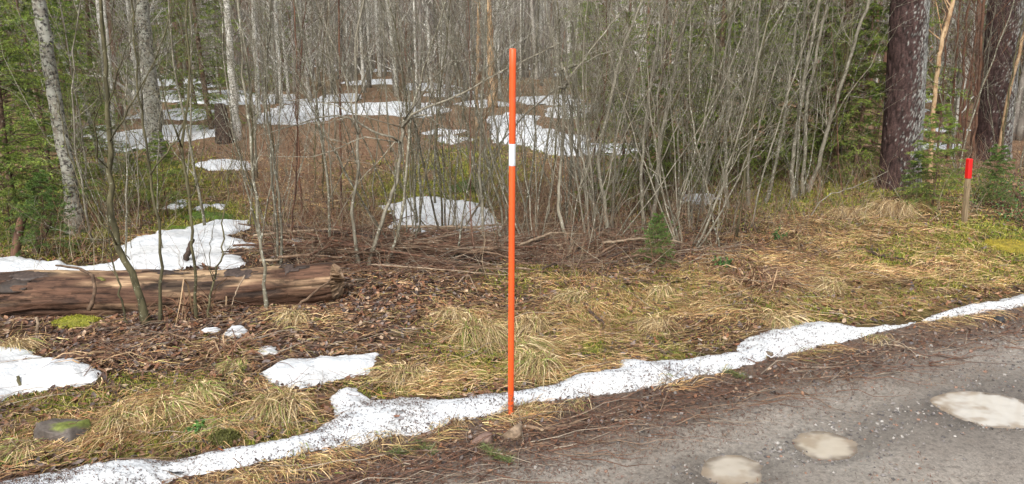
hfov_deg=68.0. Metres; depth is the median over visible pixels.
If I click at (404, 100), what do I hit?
sapling
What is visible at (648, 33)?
bare tree
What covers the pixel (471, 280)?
fallen branch
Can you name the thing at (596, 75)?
sapling
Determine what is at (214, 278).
sapling
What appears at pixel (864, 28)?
sapling
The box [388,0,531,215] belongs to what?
sapling
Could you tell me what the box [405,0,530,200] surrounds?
sapling
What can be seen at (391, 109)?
snow patch
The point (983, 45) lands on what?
sapling
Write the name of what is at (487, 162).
sapling
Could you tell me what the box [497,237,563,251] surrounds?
fallen branch
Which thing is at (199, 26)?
bare tree
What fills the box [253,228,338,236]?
fallen branch
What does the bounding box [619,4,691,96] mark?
bare tree
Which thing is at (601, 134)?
sapling
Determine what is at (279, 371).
snow patch
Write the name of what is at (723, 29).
spruce tree
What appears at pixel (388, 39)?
bare tree
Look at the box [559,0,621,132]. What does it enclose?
spruce tree
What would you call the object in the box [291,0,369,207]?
sapling
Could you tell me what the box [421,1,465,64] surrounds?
bare tree
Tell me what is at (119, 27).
bare tree
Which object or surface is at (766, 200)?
sapling
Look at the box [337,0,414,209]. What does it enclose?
sapling
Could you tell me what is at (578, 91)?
sapling
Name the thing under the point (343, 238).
fallen branch
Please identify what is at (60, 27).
spruce tree
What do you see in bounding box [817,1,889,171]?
sapling
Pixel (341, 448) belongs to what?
grass tuft
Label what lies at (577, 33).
bare tree
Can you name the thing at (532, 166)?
sapling
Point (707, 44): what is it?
sapling
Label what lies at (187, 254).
stub
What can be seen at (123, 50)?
bare tree
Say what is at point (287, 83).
bare tree
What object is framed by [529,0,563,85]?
bare tree
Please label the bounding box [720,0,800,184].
sapling
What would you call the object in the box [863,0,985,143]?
bare tree
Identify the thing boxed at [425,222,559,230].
fallen branch
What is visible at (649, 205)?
shrub
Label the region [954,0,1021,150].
sapling
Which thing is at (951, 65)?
sapling
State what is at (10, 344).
grass tussock
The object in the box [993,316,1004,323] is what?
stone
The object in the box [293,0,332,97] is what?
bare tree
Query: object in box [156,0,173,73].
bare tree
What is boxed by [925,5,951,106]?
bare tree
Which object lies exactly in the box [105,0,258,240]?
sapling
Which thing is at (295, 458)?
grass tuft
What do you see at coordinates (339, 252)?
fallen branch
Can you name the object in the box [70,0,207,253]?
sapling
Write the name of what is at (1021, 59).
spruce tree
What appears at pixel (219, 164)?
snow patch
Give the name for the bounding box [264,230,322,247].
fallen branch
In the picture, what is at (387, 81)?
snow patch
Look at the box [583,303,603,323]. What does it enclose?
fallen branch
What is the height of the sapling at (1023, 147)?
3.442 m
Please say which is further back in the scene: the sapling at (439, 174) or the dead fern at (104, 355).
the sapling at (439, 174)
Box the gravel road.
[175,306,1023,483]
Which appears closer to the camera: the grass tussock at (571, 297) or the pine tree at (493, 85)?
the grass tussock at (571, 297)
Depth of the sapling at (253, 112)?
9.49 m
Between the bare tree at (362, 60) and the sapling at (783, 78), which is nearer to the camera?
the sapling at (783, 78)
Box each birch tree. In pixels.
[31,0,84,236]
[46,3,105,173]
[95,0,117,171]
[103,0,115,138]
[130,52,135,104]
[135,0,166,161]
[223,0,241,140]
[251,0,261,118]
[345,0,348,84]
[413,0,417,99]
[469,11,472,98]
[496,1,501,98]
[520,0,523,78]
[926,0,954,182]
[996,32,1023,159]
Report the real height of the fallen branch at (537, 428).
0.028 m
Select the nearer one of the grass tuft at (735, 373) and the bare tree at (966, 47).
the grass tuft at (735, 373)
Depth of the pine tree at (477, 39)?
13.91 m
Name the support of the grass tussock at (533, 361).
on the forest floor
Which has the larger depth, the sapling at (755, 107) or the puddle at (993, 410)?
the sapling at (755, 107)
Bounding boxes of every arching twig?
[614,177,684,217]
[810,164,887,216]
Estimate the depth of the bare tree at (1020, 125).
13.93 m
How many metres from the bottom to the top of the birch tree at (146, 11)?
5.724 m
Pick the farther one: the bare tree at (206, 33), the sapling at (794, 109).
the bare tree at (206, 33)
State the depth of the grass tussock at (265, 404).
3.53 m
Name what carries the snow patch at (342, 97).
on the forest floor
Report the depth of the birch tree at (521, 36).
40.55 m
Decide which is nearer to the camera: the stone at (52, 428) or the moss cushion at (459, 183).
the stone at (52, 428)
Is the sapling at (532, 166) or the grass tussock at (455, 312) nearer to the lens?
the grass tussock at (455, 312)
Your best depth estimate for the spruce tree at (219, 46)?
35.22 m
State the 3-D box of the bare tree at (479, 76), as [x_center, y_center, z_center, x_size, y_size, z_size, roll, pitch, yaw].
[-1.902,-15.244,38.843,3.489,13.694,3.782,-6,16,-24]
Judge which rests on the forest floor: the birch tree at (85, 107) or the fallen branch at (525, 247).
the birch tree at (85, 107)
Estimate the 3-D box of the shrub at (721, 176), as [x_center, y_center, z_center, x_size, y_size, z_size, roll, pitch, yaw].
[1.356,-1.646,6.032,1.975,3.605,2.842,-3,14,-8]
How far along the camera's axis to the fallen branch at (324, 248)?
5.83 m
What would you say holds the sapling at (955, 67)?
on the forest floor
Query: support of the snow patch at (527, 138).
on the forest floor
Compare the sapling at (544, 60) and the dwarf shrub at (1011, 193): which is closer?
the dwarf shrub at (1011, 193)
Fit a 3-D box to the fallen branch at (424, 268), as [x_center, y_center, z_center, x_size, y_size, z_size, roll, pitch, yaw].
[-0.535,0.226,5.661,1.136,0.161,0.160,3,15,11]
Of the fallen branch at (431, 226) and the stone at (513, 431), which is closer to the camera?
the stone at (513, 431)
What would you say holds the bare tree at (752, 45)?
on the forest floor
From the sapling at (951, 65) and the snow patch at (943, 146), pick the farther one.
the snow patch at (943, 146)
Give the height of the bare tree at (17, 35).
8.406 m
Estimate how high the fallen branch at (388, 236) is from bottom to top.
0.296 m
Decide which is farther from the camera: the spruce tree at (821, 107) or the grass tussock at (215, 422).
the spruce tree at (821, 107)
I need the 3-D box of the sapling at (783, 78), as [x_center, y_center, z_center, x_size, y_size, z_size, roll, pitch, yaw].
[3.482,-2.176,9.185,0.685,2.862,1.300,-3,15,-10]
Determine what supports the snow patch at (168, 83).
on the forest floor
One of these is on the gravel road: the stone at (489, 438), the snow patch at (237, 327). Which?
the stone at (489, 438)
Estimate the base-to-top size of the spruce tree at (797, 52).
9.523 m
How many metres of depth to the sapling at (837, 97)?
8.22 m
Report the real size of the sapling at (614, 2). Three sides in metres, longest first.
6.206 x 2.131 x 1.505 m
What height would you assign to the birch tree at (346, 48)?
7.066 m
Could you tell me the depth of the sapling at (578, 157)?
6.25 m
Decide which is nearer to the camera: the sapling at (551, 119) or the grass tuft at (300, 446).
the grass tuft at (300, 446)
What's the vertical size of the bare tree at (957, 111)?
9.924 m
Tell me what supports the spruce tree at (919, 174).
on the forest floor
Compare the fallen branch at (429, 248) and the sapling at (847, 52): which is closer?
the fallen branch at (429, 248)
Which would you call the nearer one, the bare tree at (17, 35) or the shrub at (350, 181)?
the shrub at (350, 181)
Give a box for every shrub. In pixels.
[158,0,378,236]
[183,418,207,434]
[222,0,470,243]
[276,0,580,235]
[317,1,543,236]
[400,0,580,207]
[422,0,582,244]
[435,0,605,200]
[467,0,692,230]
[508,0,756,247]
[516,0,695,213]
[535,0,708,252]
[558,0,694,204]
[567,0,813,248]
[571,0,781,219]
[575,0,748,211]
[594,0,800,230]
[621,1,762,207]
[629,220,661,244]
[648,212,678,238]
[712,255,731,268]
[771,224,788,241]
[970,170,1023,202]
[970,195,1023,224]
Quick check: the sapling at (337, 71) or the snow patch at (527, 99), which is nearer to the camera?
the sapling at (337, 71)
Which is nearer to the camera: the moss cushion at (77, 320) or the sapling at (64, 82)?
the moss cushion at (77, 320)
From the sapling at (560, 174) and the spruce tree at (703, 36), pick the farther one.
the spruce tree at (703, 36)
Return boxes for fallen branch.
[55,265,96,310]
[225,230,371,264]
[232,275,244,304]
[233,243,353,256]
[239,210,340,243]
[253,218,374,238]
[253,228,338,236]
[253,246,311,252]
[259,248,330,263]
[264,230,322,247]
[266,217,374,260]
[278,254,353,263]
[278,257,343,263]
[279,223,404,241]
[285,232,391,244]
[291,238,399,259]
[298,235,387,243]
[298,278,330,305]
[299,235,421,264]
[304,215,414,244]
[305,220,448,261]
[306,241,406,262]
[310,238,359,255]
[315,224,390,238]
[330,244,388,249]
[331,226,440,250]
[341,245,469,252]
[342,223,464,243]
[349,234,493,257]
[351,224,468,245]
[351,231,441,258]
[352,228,459,249]
[371,261,515,276]
[383,246,470,249]
[392,202,542,241]
[396,257,547,270]
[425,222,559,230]
[431,243,477,250]
[432,236,515,253]
[448,252,499,259]
[449,224,550,267]
[454,251,532,266]
[456,274,479,296]
[489,242,532,250]
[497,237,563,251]
[517,232,588,245]
[522,416,586,430]
[530,231,577,242]
[542,241,592,269]
[564,224,633,230]
[583,224,648,264]
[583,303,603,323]
[599,245,631,257]
[602,231,637,247]
[602,234,681,243]
[606,246,634,258]
[616,251,661,261]
[649,342,667,356]
[866,249,904,259]
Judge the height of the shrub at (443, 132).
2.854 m
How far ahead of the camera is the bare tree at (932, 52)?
15.45 m
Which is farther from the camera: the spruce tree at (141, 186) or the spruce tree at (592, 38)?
the spruce tree at (592, 38)
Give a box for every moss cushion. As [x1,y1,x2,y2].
[48,314,100,328]
[165,225,187,229]
[180,209,234,220]
[206,427,240,448]
[447,179,478,193]
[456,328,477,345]
[984,238,1023,254]
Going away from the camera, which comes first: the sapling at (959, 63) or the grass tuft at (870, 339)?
the grass tuft at (870, 339)
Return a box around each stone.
[33,418,90,444]
[472,432,493,445]
[503,423,521,439]
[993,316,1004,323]
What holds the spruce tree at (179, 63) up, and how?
on the forest floor
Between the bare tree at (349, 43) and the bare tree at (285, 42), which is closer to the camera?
the bare tree at (285, 42)
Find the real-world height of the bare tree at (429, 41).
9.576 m
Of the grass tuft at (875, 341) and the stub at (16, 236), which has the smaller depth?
the grass tuft at (875, 341)
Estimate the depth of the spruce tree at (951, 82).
24.36 m
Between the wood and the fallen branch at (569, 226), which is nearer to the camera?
the fallen branch at (569, 226)
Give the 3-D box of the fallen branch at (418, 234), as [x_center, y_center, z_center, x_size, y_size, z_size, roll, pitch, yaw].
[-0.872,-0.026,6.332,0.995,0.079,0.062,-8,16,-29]
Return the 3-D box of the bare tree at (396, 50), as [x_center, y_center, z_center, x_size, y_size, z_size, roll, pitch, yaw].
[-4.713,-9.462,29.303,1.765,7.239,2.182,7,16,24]
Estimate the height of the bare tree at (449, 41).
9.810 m
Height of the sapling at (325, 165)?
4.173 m
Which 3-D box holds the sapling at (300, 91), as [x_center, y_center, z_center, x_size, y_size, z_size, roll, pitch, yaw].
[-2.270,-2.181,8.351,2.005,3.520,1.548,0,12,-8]
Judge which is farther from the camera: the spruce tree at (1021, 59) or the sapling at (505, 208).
the spruce tree at (1021, 59)
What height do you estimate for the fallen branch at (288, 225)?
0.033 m
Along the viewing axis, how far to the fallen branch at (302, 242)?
6.16 m
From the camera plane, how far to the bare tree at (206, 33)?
31.74 m
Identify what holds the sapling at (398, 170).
on the forest floor
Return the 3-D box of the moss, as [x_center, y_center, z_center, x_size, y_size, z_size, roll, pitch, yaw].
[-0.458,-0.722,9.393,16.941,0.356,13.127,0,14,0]
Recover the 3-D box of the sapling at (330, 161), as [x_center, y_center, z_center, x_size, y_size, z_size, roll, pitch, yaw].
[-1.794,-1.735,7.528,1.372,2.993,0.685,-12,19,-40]
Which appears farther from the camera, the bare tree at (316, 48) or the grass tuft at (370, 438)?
the bare tree at (316, 48)
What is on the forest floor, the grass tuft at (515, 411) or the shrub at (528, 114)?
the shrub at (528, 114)
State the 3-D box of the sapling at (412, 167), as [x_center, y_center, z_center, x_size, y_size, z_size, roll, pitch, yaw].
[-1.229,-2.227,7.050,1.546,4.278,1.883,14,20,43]
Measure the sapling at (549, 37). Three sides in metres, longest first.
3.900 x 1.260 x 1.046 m
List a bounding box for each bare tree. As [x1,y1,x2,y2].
[0,0,66,127]
[0,1,82,106]
[4,7,87,92]
[5,0,40,70]
[27,0,202,125]
[51,0,165,121]
[63,0,93,86]
[66,2,100,82]
[84,4,138,98]
[86,0,141,88]
[91,0,168,136]
[109,1,164,124]
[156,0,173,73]
[161,1,224,75]
[162,0,245,81]
[180,0,251,68]
[183,0,215,73]
[192,0,222,94]
[193,0,250,101]
[193,1,267,93]
[199,0,297,102]
[202,0,235,95]
[222,0,259,87]
[232,0,304,103]
[234,0,267,99]
[236,0,299,108]
[239,0,294,102]
[249,0,298,89]
[257,0,300,98]
[258,0,303,87]
[261,0,320,91]
[281,0,340,102]
[286,1,368,86]
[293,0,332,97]
[303,1,352,93]
[330,2,367,84]
[330,2,380,81]
[331,1,380,85]
[333,0,393,92]
[334,0,392,87]
[338,0,412,96]
[356,0,387,79]
[363,0,455,108]
[364,0,416,83]
[365,0,380,72]
[372,0,410,90]
[380,0,426,91]
[402,0,455,82]
[402,0,464,87]
[403,0,461,98]
[406,0,502,106]
[412,0,463,94]
[412,0,471,78]
[417,0,476,95]
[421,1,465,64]
[423,0,474,93]
[438,0,496,100]
[447,0,483,89]
[457,0,543,66]
[458,0,523,69]
[474,1,502,78]
[499,0,526,67]
[524,0,606,86]
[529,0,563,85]
[542,0,583,85]
[550,0,602,81]
[574,0,614,51]
[585,0,643,108]
[602,0,718,124]
[607,0,648,134]
[618,0,668,72]
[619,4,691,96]
[643,0,670,102]
[645,0,716,82]
[669,0,752,112]
[689,0,743,115]
[704,0,792,101]
[715,0,837,84]
[810,0,888,125]
[811,0,888,108]
[832,0,885,106]
[836,0,886,103]
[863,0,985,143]
[867,0,931,84]
[869,2,889,101]
[885,0,987,61]
[925,0,1023,145]
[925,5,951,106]
[926,1,985,137]
[926,1,986,134]
[927,1,984,109]
[929,12,974,132]
[936,3,986,104]
[963,27,1023,140]
[1015,15,1023,140]
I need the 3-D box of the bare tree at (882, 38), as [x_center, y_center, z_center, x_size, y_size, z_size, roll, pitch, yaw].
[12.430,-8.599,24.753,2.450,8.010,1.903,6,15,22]
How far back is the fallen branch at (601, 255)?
5.98 m
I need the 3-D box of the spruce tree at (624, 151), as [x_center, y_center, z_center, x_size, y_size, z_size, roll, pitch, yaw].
[1.337,-1.566,8.791,1.096,2.164,1.069,0,14,0]
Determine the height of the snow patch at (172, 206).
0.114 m
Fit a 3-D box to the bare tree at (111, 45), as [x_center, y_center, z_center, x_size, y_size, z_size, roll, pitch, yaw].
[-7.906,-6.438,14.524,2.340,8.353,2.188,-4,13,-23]
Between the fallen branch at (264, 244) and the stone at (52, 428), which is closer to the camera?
the stone at (52, 428)
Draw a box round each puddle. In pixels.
[701,455,762,483]
[792,431,857,460]
[930,391,1023,428]
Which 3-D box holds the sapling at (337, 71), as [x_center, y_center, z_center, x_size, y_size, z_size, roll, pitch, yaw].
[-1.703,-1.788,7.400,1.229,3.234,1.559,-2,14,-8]
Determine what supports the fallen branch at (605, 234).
on the fallen branch at (603, 251)
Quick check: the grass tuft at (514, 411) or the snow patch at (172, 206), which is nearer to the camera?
the grass tuft at (514, 411)
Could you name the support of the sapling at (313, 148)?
on the forest floor
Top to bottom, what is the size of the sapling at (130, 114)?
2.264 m
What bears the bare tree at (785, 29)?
on the forest floor
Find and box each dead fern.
[52,344,156,382]
[130,278,246,326]
[151,329,298,380]
[705,260,792,288]
[715,268,812,297]
[982,198,1023,220]
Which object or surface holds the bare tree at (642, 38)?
on the forest floor
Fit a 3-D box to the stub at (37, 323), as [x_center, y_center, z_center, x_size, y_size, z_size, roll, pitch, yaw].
[-2.896,0.538,4.633,0.035,0.147,0.091,-3,15,-12]
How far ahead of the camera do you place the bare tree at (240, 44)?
29.70 m
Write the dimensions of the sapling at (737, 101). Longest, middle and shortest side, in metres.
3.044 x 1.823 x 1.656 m
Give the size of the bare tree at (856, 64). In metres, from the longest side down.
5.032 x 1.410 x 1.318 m
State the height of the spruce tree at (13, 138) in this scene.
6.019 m
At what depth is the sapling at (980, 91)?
9.50 m
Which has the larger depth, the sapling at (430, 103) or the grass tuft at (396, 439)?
the sapling at (430, 103)
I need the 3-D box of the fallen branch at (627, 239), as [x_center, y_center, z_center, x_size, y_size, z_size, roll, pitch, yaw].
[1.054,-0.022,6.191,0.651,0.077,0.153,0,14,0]
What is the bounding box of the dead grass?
[0,149,1023,483]
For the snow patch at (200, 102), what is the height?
0.577 m
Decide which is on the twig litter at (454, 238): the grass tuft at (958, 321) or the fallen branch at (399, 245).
the fallen branch at (399, 245)
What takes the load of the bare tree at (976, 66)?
on the forest floor
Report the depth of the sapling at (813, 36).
7.99 m
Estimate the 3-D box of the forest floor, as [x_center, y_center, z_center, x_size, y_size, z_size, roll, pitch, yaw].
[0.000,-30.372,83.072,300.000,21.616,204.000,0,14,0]
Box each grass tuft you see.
[281,448,307,472]
[293,441,313,455]
[330,433,368,463]
[355,430,392,451]
[362,430,404,460]
[384,429,408,447]
[405,422,442,439]
[429,416,447,433]
[443,417,465,429]
[455,413,481,430]
[491,409,526,425]
[496,401,524,419]
[498,401,538,422]
[515,402,532,418]
[518,402,543,424]
[537,401,569,416]
[563,394,594,416]
[568,395,588,411]
[721,364,749,380]
[797,348,816,356]
[860,332,886,347]
[868,334,896,348]
[948,315,970,325]
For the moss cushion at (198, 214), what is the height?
0.143 m
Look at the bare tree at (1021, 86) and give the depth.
13.75 m
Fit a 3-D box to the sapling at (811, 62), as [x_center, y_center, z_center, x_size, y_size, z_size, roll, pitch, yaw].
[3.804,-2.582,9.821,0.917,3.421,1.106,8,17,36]
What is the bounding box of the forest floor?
[0,0,1023,483]
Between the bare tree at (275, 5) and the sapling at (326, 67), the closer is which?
the sapling at (326, 67)
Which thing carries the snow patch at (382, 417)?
on the forest floor
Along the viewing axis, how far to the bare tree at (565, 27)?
35.11 m
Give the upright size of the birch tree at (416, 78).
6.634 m
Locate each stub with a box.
[10,216,27,256]
[16,375,21,385]
[30,203,60,254]
[35,317,39,333]
[183,238,194,260]
[214,103,234,143]
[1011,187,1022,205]
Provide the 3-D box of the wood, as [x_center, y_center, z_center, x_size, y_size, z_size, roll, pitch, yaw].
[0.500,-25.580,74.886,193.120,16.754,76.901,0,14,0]
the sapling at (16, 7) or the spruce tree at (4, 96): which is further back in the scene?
the spruce tree at (4, 96)
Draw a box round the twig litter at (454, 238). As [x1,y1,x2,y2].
[0,158,1023,483]
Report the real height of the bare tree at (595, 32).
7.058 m
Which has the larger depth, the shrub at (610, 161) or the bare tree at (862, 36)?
the bare tree at (862, 36)
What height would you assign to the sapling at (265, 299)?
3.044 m
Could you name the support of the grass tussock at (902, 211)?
on the forest floor
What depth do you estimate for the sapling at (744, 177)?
6.24 m
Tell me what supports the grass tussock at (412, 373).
on the forest floor
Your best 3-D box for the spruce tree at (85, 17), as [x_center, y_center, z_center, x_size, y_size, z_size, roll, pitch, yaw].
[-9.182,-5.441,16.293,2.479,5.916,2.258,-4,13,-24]
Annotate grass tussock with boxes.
[0,334,50,354]
[0,434,56,476]
[85,397,182,454]
[141,389,232,431]
[157,409,246,447]
[182,377,239,409]
[208,354,253,378]
[223,383,333,435]
[268,304,316,330]
[351,357,439,398]
[425,306,484,326]
[446,309,522,354]
[493,346,574,389]
[496,311,551,338]
[502,332,580,358]
[542,287,592,304]
[619,311,686,335]
[640,284,687,304]
[755,307,823,329]
[803,276,853,298]
[807,205,882,221]
[854,196,942,223]
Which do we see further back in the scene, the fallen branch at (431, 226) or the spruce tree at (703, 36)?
the spruce tree at (703, 36)
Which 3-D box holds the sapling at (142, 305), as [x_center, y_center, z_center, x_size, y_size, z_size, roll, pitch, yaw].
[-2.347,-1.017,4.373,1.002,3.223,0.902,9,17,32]
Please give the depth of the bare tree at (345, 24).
26.08 m
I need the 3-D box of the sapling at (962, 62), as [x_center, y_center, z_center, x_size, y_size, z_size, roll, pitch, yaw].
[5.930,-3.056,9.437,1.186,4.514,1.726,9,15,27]
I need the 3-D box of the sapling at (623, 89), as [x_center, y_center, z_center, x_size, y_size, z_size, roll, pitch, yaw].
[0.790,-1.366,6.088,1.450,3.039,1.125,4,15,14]
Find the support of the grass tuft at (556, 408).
on the gravel road
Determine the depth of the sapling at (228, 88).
7.54 m
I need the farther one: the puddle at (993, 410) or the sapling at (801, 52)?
the sapling at (801, 52)
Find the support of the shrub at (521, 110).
on the forest floor
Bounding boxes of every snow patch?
[0,219,254,271]
[0,294,1023,483]
[0,346,100,399]
[91,124,214,141]
[101,139,148,151]
[127,107,213,120]
[158,76,214,87]
[160,89,294,104]
[161,199,186,209]
[194,204,208,210]
[195,159,250,170]
[199,327,219,332]
[208,204,224,209]
[225,325,247,337]
[256,346,277,354]
[257,101,451,124]
[260,352,378,388]
[292,93,360,102]
[341,79,391,84]
[382,196,500,235]
[407,83,462,90]
[422,128,465,134]
[438,135,472,144]
[453,100,508,107]
[486,112,636,155]
[516,95,580,104]
[546,103,634,118]
[683,193,719,204]
[923,143,961,149]
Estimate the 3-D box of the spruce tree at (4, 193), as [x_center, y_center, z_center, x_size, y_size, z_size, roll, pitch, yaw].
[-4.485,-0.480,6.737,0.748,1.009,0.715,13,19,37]
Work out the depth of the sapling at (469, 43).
5.86 m
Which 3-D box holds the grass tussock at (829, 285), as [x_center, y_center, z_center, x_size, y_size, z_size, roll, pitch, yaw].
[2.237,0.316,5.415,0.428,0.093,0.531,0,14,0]
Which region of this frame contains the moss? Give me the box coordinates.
[0,128,1023,470]
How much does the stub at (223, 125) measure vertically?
0.764 m
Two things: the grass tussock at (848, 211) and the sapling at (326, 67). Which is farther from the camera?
the sapling at (326, 67)
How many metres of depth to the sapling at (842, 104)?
9.42 m
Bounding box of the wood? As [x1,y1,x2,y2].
[2,0,1023,80]
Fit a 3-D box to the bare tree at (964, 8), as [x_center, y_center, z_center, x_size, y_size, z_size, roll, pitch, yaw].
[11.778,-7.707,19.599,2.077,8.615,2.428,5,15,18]
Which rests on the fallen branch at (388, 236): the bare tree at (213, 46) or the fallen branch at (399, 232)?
the fallen branch at (399, 232)
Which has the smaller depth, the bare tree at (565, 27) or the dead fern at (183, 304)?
the dead fern at (183, 304)
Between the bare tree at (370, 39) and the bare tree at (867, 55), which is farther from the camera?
the bare tree at (370, 39)
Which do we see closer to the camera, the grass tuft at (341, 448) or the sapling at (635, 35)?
the grass tuft at (341, 448)
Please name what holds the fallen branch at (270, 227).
on the forest floor
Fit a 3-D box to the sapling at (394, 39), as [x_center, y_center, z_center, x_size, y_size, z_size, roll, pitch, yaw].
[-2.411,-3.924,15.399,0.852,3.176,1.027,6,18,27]
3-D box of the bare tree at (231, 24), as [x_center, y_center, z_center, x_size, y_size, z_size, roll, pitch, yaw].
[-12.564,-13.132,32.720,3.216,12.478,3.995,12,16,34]
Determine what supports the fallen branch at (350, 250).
on the twig litter at (454, 238)
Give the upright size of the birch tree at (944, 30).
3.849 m
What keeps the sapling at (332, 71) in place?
on the forest floor
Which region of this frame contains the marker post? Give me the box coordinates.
[961,158,972,221]
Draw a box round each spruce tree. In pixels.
[0,0,92,145]
[0,0,95,190]
[0,0,120,243]
[0,0,124,210]
[0,0,141,153]
[0,2,67,91]
[0,132,52,242]
[4,169,96,256]
[21,0,139,181]
[55,0,136,121]
[75,0,168,120]
[77,0,167,88]
[112,143,161,211]
[125,0,219,97]
[131,131,196,216]
[150,0,241,108]
[151,0,271,129]
[183,0,249,80]
[239,0,309,90]
[555,0,639,115]
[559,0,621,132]
[569,158,611,223]
[583,11,672,189]
[601,0,739,180]
[602,35,686,209]
[631,212,678,267]
[638,1,734,192]
[644,0,792,192]
[671,0,739,89]
[677,0,799,185]
[695,0,869,181]
[741,0,878,180]
[746,0,971,173]
[759,0,885,163]
[781,0,821,81]
[801,0,929,182]
[833,0,886,101]
[891,154,943,200]
[895,103,977,213]
[925,0,987,116]
[926,0,985,102]
[963,144,1021,206]
[1018,49,1023,83]
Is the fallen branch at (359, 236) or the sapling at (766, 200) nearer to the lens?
the fallen branch at (359, 236)
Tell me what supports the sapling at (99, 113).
on the forest floor
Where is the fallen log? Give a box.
[0,262,344,318]
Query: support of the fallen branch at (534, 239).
on the forest floor
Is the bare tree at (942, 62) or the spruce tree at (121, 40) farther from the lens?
the spruce tree at (121, 40)
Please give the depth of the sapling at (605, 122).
6.66 m
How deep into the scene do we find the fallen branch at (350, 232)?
6.34 m
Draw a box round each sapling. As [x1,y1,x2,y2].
[0,0,136,239]
[0,0,158,259]
[0,1,114,214]
[8,0,168,247]
[9,0,195,324]
[27,1,145,213]
[54,0,149,210]
[67,15,164,208]
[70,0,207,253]
[75,0,196,320]
[85,1,186,224]
[89,0,272,205]
[94,0,256,225]
[101,46,173,210]
[103,218,128,324]
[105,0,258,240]
[134,0,212,318]
[136,0,280,247]
[144,0,300,206]
[149,1,344,201]
[153,0,282,265]
[157,0,311,179]
[179,0,223,214]
[188,0,444,244]
[188,135,254,317]
[205,0,323,226]
[206,1,261,118]
[208,0,312,262]
[209,0,291,150]
[211,0,361,203]
[217,0,312,178]
[218,0,285,310]
[227,0,351,252]
[233,0,348,241]
[234,0,376,223]
[240,0,307,127]
[249,0,360,197]
[250,15,578,266]
[262,0,327,223]
[262,0,365,206]
[273,0,395,205]
[276,0,350,196]
[278,0,314,106]
[278,0,352,148]
[288,0,400,265]
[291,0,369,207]
[292,1,357,137]
[317,0,454,231]
[319,0,383,220]
[333,0,503,222]
[334,0,391,151]
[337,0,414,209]
[341,0,476,202]
[343,18,456,215]
[344,0,463,238]
[350,0,551,263]
[351,0,379,126]
[352,0,423,107]
[363,0,490,264]
[365,0,443,231]
[367,0,418,83]
[374,0,536,255]
[377,0,502,223]
[380,0,526,213]
[384,1,470,197]
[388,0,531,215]
[390,0,561,243]
[397,0,503,229]
[398,0,573,215]
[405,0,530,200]
[406,0,560,256]
[412,1,538,199]
[418,1,510,243]
[422,0,537,242]
[447,0,527,241]
[455,0,587,259]
[470,0,615,171]
[472,0,620,227]
[475,0,664,230]
[483,0,705,230]
[486,0,618,211]
[488,1,589,173]
[494,0,676,244]
[500,0,695,246]
[507,0,602,232]
[527,0,652,231]
[532,2,569,121]
[533,0,701,248]
[544,0,652,235]
[546,2,630,227]
[549,0,656,226]
[549,0,667,229]
[555,0,649,217]
[564,0,670,228]
[586,0,632,127]
[599,0,743,213]
[603,0,819,244]
[604,0,699,226]
[622,0,659,128]
[627,0,736,246]
[637,0,750,218]
[638,0,710,217]
[648,0,718,221]
[654,0,866,242]
[664,0,879,238]
[668,0,757,183]
[670,0,787,239]
[671,10,698,129]
[672,0,750,209]
[673,0,718,180]
[682,1,790,180]
[683,0,860,198]
[684,1,726,132]
[687,0,738,212]
[692,0,841,234]
[700,1,799,213]
[704,0,830,210]
[708,0,779,192]
[709,0,872,193]
[715,1,830,197]
[720,0,778,205]
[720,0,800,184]
[727,0,765,176]
[736,0,855,192]
[736,30,854,199]
[739,0,823,203]
[749,0,848,194]
[751,0,887,225]
[753,0,897,195]
[768,0,928,192]
[770,6,807,171]
[773,0,871,197]
[776,0,856,199]
[784,2,831,164]
[791,1,907,193]
[812,5,873,169]
[817,0,878,189]
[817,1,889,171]
[824,0,958,169]
[824,0,960,185]
[926,0,1001,156]
[927,0,975,166]
[927,0,985,152]
[927,0,991,172]
[928,0,1023,171]
[931,0,1022,155]
[932,0,992,157]
[933,0,996,163]
[935,0,1007,168]
[935,0,1023,166]
[940,5,1007,91]
[945,0,985,159]
[951,1,1023,164]
[953,1,985,81]
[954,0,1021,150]
[982,22,1023,167]
[1016,58,1023,169]
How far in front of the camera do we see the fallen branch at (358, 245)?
6.05 m
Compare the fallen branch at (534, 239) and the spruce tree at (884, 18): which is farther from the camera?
the spruce tree at (884, 18)
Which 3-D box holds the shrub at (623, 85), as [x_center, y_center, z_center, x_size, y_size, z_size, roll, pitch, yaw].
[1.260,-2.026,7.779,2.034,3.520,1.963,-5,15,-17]
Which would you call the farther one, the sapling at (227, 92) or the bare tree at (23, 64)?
the bare tree at (23, 64)
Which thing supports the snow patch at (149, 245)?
on the forest floor
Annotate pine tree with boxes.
[474,0,479,135]
[487,0,497,107]
[874,0,929,192]
[974,0,1023,160]
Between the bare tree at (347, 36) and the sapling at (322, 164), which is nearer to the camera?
the sapling at (322, 164)
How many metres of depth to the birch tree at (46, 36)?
6.82 m
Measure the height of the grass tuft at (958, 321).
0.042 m
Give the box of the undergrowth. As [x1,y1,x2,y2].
[0,97,1023,305]
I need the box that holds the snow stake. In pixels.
[508,49,515,416]
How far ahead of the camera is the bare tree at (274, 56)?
21.69 m
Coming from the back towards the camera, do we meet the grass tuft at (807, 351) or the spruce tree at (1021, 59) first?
the spruce tree at (1021, 59)
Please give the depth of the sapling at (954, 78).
10.80 m

